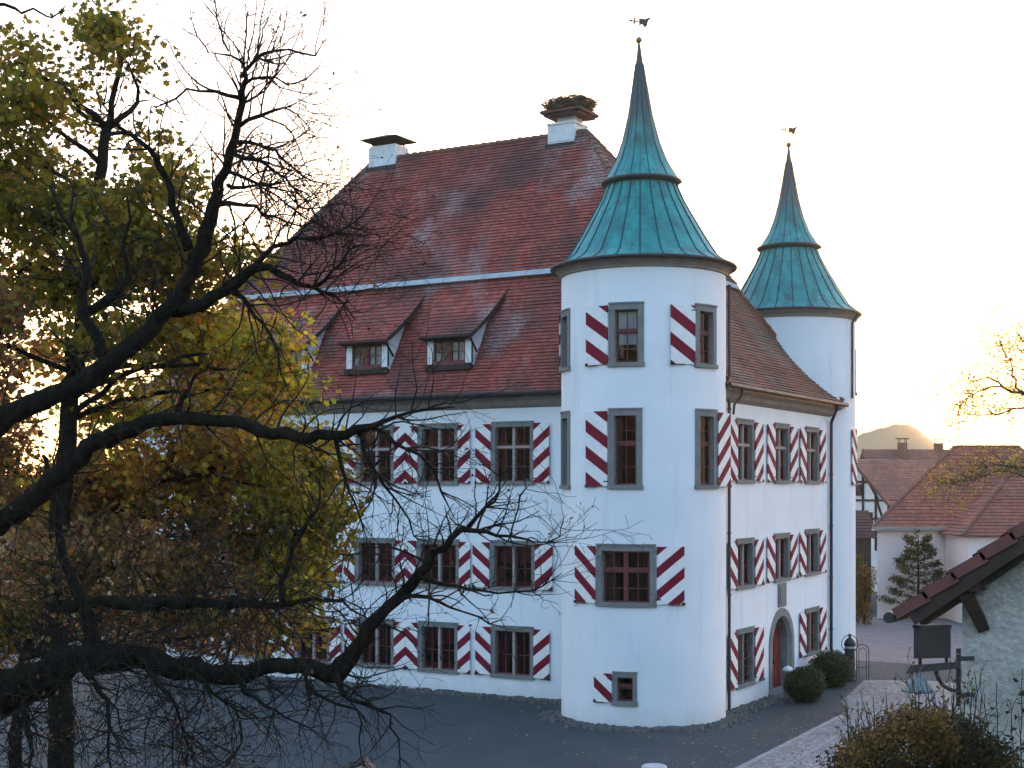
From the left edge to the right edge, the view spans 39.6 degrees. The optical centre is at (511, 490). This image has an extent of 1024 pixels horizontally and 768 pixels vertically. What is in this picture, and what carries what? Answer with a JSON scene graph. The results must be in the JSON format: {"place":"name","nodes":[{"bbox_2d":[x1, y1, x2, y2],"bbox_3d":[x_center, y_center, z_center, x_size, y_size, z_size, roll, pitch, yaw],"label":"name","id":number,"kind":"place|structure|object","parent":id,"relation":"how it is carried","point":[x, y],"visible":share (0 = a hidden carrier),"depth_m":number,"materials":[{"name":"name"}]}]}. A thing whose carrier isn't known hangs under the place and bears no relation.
{"place":"outdoors","nodes":[
{"label":"outdoors","id":0,"kind":"place"},
{"bbox_2d":[0,518,876,598],"bbox_3d":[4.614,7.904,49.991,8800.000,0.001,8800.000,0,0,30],"label":"ground","id":1,"kind":"structure","parent":0,"point":[872,593],"depth_m":126.54,"materials":[{"name":"grey plant"}]},
{"bbox_2d":[856,459,935,591],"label":"half timbered house","id":2,"kind":"structure","parent":1,"relation":"on","point":[883,486],"depth_m":112.54,"materials":[{"name":"brown tile"}]},
{"bbox_2d":[856,484,861,495],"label":"window","id":3,"kind":"structure","parent":2,"relation":"in","point":[858,488],"depth_m":113.04,"materials":[{"name":"grey glass"}]},
{"bbox_2d":[860,438,948,461],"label":"house","id":4,"kind":"structure","parent":1,"relation":"on","point":[901,452],"depth_m":135.38,"materials":[{"name":"brown tile"}]},
{"bbox_2d":[0,594,961,767],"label":"forecourt","id":5,"kind":"structure","parent":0,"point":[490,717],"depth_m":46.08,"materials":[{"name":"grey asphalt"}]},
{"bbox_2d":[1,460,46,601],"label":"garden tree","id":6,"kind":"object","parent":5,"relation":"on","point":[23,525],"visible":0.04,"depth_m":91.11,"materials":[{"name":"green plant"}]},
{"bbox_2d":[0,0,341,767],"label":"maple tree","id":7,"kind":"object","parent":5,"relation":"on","point":[102,34],"visible":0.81,"depth_m":26.46,"materials":[{"name":"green plant"}]},
{"bbox_2d":[0,368,372,767],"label":"beech tree","id":8,"kind":"object","parent":5,"relation":"on","point":[217,461],"visible":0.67,"depth_m":27.63,"materials":[{"name":"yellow plant"}]},
{"bbox_2d":[0,0,651,767],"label":"bare tree","id":9,"kind":"object","parent":5,"relation":"on","point":[26,682],"visible":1,"depth_m":18.99,"materials":[{"name":"black plant"}]},
{"bbox_2d":[341,756,374,767],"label":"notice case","id":10,"kind":"object","parent":5,"relation":"on","point":[349,765],"visible":0.61,"depth_m":20.12,"materials":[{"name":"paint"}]},
{"bbox_2d":[138,668,824,733],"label":"pebbles","id":11,"kind":"object","parent":5,"relation":"on","point":[735,715],"visible":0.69,"depth_m":50.29,"materials":[{"name":"stone"}]},
{"bbox_2d":[126,11,861,727],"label":"castle","id":12,"kind":"structure","parent":5,"relation":"on","point":[686,401],"depth_m":54.87,"materials":[{"name":"white paint"}]},
{"bbox_2d":[168,609,221,654],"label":"window","id":13,"kind":"structure","parent":12,"relation":"in","point":[211,638],"depth_m":62.35,"materials":[{"name":"grey stone"}]},
{"bbox_2d":[224,546,279,579],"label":"window","id":14,"kind":"structure","parent":12,"relation":"in","point":[229,546],"depth_m":61.11,"materials":[{"name":"grey stone"}]},
{"bbox_2d":[224,616,279,658],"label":"window","id":15,"kind":"structure","parent":12,"relation":"in","point":[278,652],"depth_m":60.76,"materials":[{"name":"grey stone"}]},
{"bbox_2d":[283,615,340,663],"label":"window","id":16,"kind":"structure","parent":12,"relation":"in","point":[330,648],"depth_m":59.13,"materials":[{"name":"grey stone"}]},
{"bbox_2d":[296,426,340,483],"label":"window","id":17,"kind":"structure","parent":12,"relation":"in","point":[324,427],"depth_m":58.62,"materials":[{"name":"wood"}]},
{"bbox_2d":[318,539,340,583],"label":"window","id":18,"kind":"structure","parent":12,"relation":"in","point":[339,564],"depth_m":58.30,"materials":[{"name":"grey stone"}]},
{"bbox_2d":[343,537,404,585],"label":"window","id":19,"kind":"structure","parent":12,"relation":"in","point":[356,569],"depth_m":57.68,"materials":[{"name":"wood"}]},
{"bbox_2d":[344,424,404,484],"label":"window","id":20,"kind":"structure","parent":12,"relation":"in","point":[381,449],"depth_m":57.54,"materials":[{"name":"grey stone"}]},
{"bbox_2d":[344,617,404,669],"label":"window","id":21,"kind":"structure","parent":12,"relation":"in","point":[398,643],"depth_m":57.54,"materials":[{"name":"wood"}]},
{"bbox_2d":[405,423,469,484],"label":"window","id":22,"kind":"structure","parent":12,"relation":"in","point":[448,437],"depth_m":56.15,"materials":[{"name":"wood"}]},
{"bbox_2d":[405,539,469,588],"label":"window","id":23,"kind":"structure","parent":12,"relation":"in","point":[461,570],"depth_m":56.05,"materials":[{"name":"white wood"}]},
{"bbox_2d":[405,621,469,674],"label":"window","id":24,"kind":"structure","parent":12,"relation":"in","point":[454,638],"depth_m":56.16,"materials":[{"name":"white wood"}]},
{"bbox_2d":[474,421,548,484],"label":"window","id":25,"kind":"structure","parent":12,"relation":"in","point":[523,436],"depth_m":54.58,"materials":[{"name":"grey stone"}]},
{"bbox_2d":[474,625,549,679],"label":"window","id":26,"kind":"structure","parent":12,"relation":"in","point":[535,664],"depth_m":54.60,"materials":[{"name":"white wood"}]},
{"bbox_2d":[472,540,552,591],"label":"window","id":27,"kind":"structure","parent":12,"relation":"in","point":[482,566],"depth_m":54.62,"materials":[{"name":"grey stone"}]},
{"bbox_2d":[559,308,570,373],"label":"window","id":28,"kind":"structure","parent":12,"relation":"in","point":[564,319],"depth_m":49.65,"materials":[{"name":"grey stone"}]},
{"bbox_2d":[559,410,570,488],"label":"window","id":29,"kind":"structure","parent":12,"relation":"in","point":[565,415],"depth_m":49.65,"materials":[{"name":"grey stone"}]},
{"bbox_2d":[540,93,601,112],"bbox_3d":[2.492,-16.338,60.532,2.599,0.718,2.546,0,0,30],"label":"stork nest","id":30,"kind":"object","parent":12,"relation":"on","point":[553,103],"visible":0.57,"depth_m":59.76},
{"bbox_2d":[585,408,642,488],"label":"window","id":31,"kind":"structure","parent":12,"relation":"in","point":[596,421],"depth_m":47.50,"materials":[{"name":"grey stone"}]},
{"bbox_2d":[585,301,644,366],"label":"window","id":32,"kind":"structure","parent":12,"relation":"in","point":[626,319],"depth_m":47.45,"materials":[{"name":"grey stone"}]},
{"bbox_2d":[593,671,637,705],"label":"window","id":33,"kind":"structure","parent":12,"relation":"in","point":[602,681],"depth_m":47.40,"materials":[{"name":"grey stone"}]},
{"bbox_2d":[574,543,684,606],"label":"window","id":34,"kind":"structure","parent":12,"relation":"in","point":[634,569],"depth_m":47.43,"materials":[{"name":"wood"}]},
{"bbox_2d":[670,303,718,368],"bbox_3d":[6.127,-5.200,47.659,2.081,2.140,0.442,0,0,-42],"label":"window","id":35,"kind":"structure","parent":12,"relation":"in","point":[685,332],"depth_m":47.41,"materials":[{"name":"grey stone"}]},
{"bbox_2d":[694,408,731,488],"bbox_3d":[6.822,-1.405,48.297,2.155,2.690,0.444,0,0,-43],"label":"window","id":36,"kind":"structure","parent":12,"relation":"in","point":[724,419],"depth_m":48.20,"materials":[{"name":"grey stone"}]},
{"bbox_2d":[731,418,764,482],"bbox_3d":[8.435,-1.450,52.092,0.418,2.360,3.586,0,0,30],"label":"window","id":37,"kind":"structure","parent":12,"relation":"in","point":[742,430],"depth_m":52.66,"materials":[{"name":"wood"}]},
{"bbox_2d":[731,537,764,590],"bbox_3d":[8.435,2.665,52.092,0.419,1.870,3.615,0,0,30],"label":"window","id":38,"kind":"structure","parent":12,"relation":"in","point":[742,549],"depth_m":52.67,"materials":[{"name":"wood"}]},
{"bbox_2d":[731,626,764,690],"bbox_3d":[8.438,6.095,52.089,0.440,2.170,3.614,0,0,30],"label":"window","id":39,"kind":"structure","parent":12,"relation":"in","point":[742,641],"depth_m":52.30,"materials":[{"name":"wood"}]},
{"bbox_2d":[768,608,793,696],"bbox_3d":[10.509,6.265,55.501,0.900,3.370,3.040,0,0,30],"label":"door","id":40,"kind":"structure","parent":12,"relation":"in","point":[781,638],"depth_m":56.19,"materials":[{"name":"red paint"}]},
{"bbox_2d":[767,422,798,483],"bbox_3d":[10.432,-1.450,55.546,0.434,2.360,3.442,0,0,30],"label":"window","id":41,"kind":"structure","parent":12,"relation":"in","point":[782,438],"depth_m":56.01,"materials":[{"name":"grey stone"}]},
{"bbox_2d":[767,532,798,582],"bbox_3d":[10.430,2.600,55.547,0.419,1.900,3.473,0,0,30],"label":"window","id":42,"kind":"structure","parent":12,"relation":"in","point":[782,548],"depth_m":55.99,"materials":[{"name":"grey stone"}]},
{"bbox_2d":[800,426,826,483],"bbox_3d":[12.297,-1.450,58.775,0.432,2.360,3.299,0,0,30],"label":"window","id":43,"kind":"structure","parent":12,"relation":"in","point":[809,436],"depth_m":59.25,"materials":[{"name":"wood"}]},
{"bbox_2d":[800,528,826,576],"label":"window","id":44,"kind":"structure","parent":12,"relation":"in","point":[809,539],"depth_m":59.29,"materials":[{"name":"grey stone"}]},
{"bbox_2d":[800,606,826,657],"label":"window","id":45,"kind":"structure","parent":12,"relation":"in","point":[809,619],"depth_m":58.97,"materials":[{"name":"grey stone"}]},
{"bbox_2d":[852,428,857,485],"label":"window","id":46,"kind":"structure","parent":12,"relation":"in","point":[854,432],"depth_m":62.02,"materials":[{"name":"wood"}]},
{"bbox_2d":[855,348,857,395],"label":"window","id":47,"kind":"structure","parent":12,"relation":"in","point":[856,393],"depth_m":62.58,"materials":[{"name":"grey stone"}]},
{"bbox_2d":[73,644,961,767],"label":"fallen leaves","id":48,"kind":"object","parent":5,"relation":"on","point":[657,736],"visible":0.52,"depth_m":47.03,"materials":[{"name":"brown plant"}]},
{"bbox_2d":[641,763,666,767],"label":"street lamp","id":49,"kind":"object","parent":5,"relation":"on","point":[653,765],"visible":1,"depth_m":19.98,"materials":[{"name":"glass"}]},
{"bbox_2d":[782,666,792,696],"bbox_3d":[10.581,7.305,54.544,0.430,1.190,0.430,0,0,30],"label":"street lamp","id":50,"kind":"object","parent":5,"relation":"on","point":[785,669],"visible":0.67,"depth_m":54.41,"materials":[{"name":"white glass"}]},
{"bbox_2d":[783,665,827,702],"bbox_3d":[10.928,7.208,53.180,1.749,1.406,1.779,0,0,30],"label":"box bush","id":51,"kind":"object","parent":5,"relation":"on","point":[806,684],"visible":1,"depth_m":52.70,"materials":[{"name":"green plant"}]},
{"bbox_2d":[807,649,855,687],"bbox_3d":[12.853,7.155,57.338,2.008,1.519,1.931,0,0,30],"label":"box bush","id":52,"kind":"object","parent":5,"relation":"on","point":[835,667],"visible":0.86,"depth_m":56.77,"materials":[{"name":"green plant"}]},
{"bbox_2d":[841,634,857,681],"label":"iron column","id":53,"kind":"structure","parent":5,"relation":"on","point":[849,649],"depth_m":58.78,"materials":[{"name":"metal"}]},
{"bbox_2d":[856,644,868,680],"bbox_3d":[14.587,7.143,59.176,0.554,1.515,0.036,0,0,0],"label":"hoop rail","id":54,"kind":"object","parent":5,"relation":"on","point":[858,667],"visible":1,"depth_m":59.17,"materials":[{"name":"metal"}]},
{"bbox_2d":[856,510,876,603],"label":"shed","id":55,"kind":"structure","parent":5,"relation":"on","point":[865,533],"depth_m":99.00,"materials":[{"name":"tile"}]},
{"bbox_2d":[856,553,877,624],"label":"hedge","id":56,"kind":"object","parent":5,"relation":"on","point":[862,600],"visible":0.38,"depth_m":83.91,"materials":[{"name":"green plant"}]},
{"bbox_2d":[815,646,1023,767],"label":"autumn shrub","id":57,"kind":"object","parent":5,"relation":"on","point":[932,737],"visible":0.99,"depth_m":13.43,"materials":[{"name":"green plant"}]},
{"bbox_2d":[870,445,1023,617],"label":"pink house","id":58,"kind":"structure","parent":5,"relation":"on","point":[895,522],"depth_m":88.28,"materials":[{"name":"tile"}]},
{"bbox_2d":[883,521,1023,766],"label":"house","id":59,"kind":"structure","parent":5,"relation":"on","point":[984,586],"depth_m":16.73,"materials":[{"name":"tile"}]},
{"bbox_2d":[901,624,974,705],"bbox_3d":[4.731,1.924,15.617,0.330,1.083,3.043,0,0,30],"label":"sign bracket","id":60,"kind":"object","parent":59,"relation":"attached to","point":[932,641],"visible":0.8,"depth_m":15.13,"materials":[{"name":"metal"}]},
{"bbox_2d":[915,304,1023,517],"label":"roadside tree","id":61,"kind":"object","parent":5,"relation":"on","point":[1017,391],"visible":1,"depth_m":40.26,"materials":[{"name":"yellow plant"}]},
{"bbox_2d":[938,474,1023,622],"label":"side wing","id":62,"kind":"structure","parent":5,"relation":"on","point":[992,515],"depth_m":85.06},
{"bbox_2d":[966,668,1023,767],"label":"sapling","id":63,"kind":"object","parent":5,"relation":"on","point":[1021,694],"visible":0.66,"depth_m":14.67,"materials":[{"name":"brown plant"}]},
{"bbox_2d":[0,0,1023,486],"label":"sky","id":64,"kind":"structure","parent":0,"point":[907,142],"materials":[{"name":"white"}]},
{"bbox_2d":[745,680,961,767],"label":"path","id":65,"kind":"structure","parent":0,"point":[782,760],"depth_m":49.48,"materials":[{"name":"grey stone"}]},
{"bbox_2d":[735,712,876,767],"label":"kerb","id":66,"kind":"structure","parent":65,"relation":"on","point":[765,754],"depth_m":44.09,"materials":[{"name":"stone"}]},
{"bbox_2d":[857,424,933,458],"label":"hill","id":67,"kind":"structure","parent":0,"point":[880,438],"depth_m":3242.91,"materials":[{"name":"beige"}]},
{"bbox_2d":[856,617,961,666],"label":"lane","id":68,"kind":"structure","parent":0,"point":[882,639],"depth_m":74.95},
{"bbox_2d":[876,528,947,604],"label":"young tree","id":69,"kind":"object","parent":68,"relation":"on","point":[927,547],"visible":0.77,"depth_m":86.41,"materials":[{"name":"green plant"}]}
]}

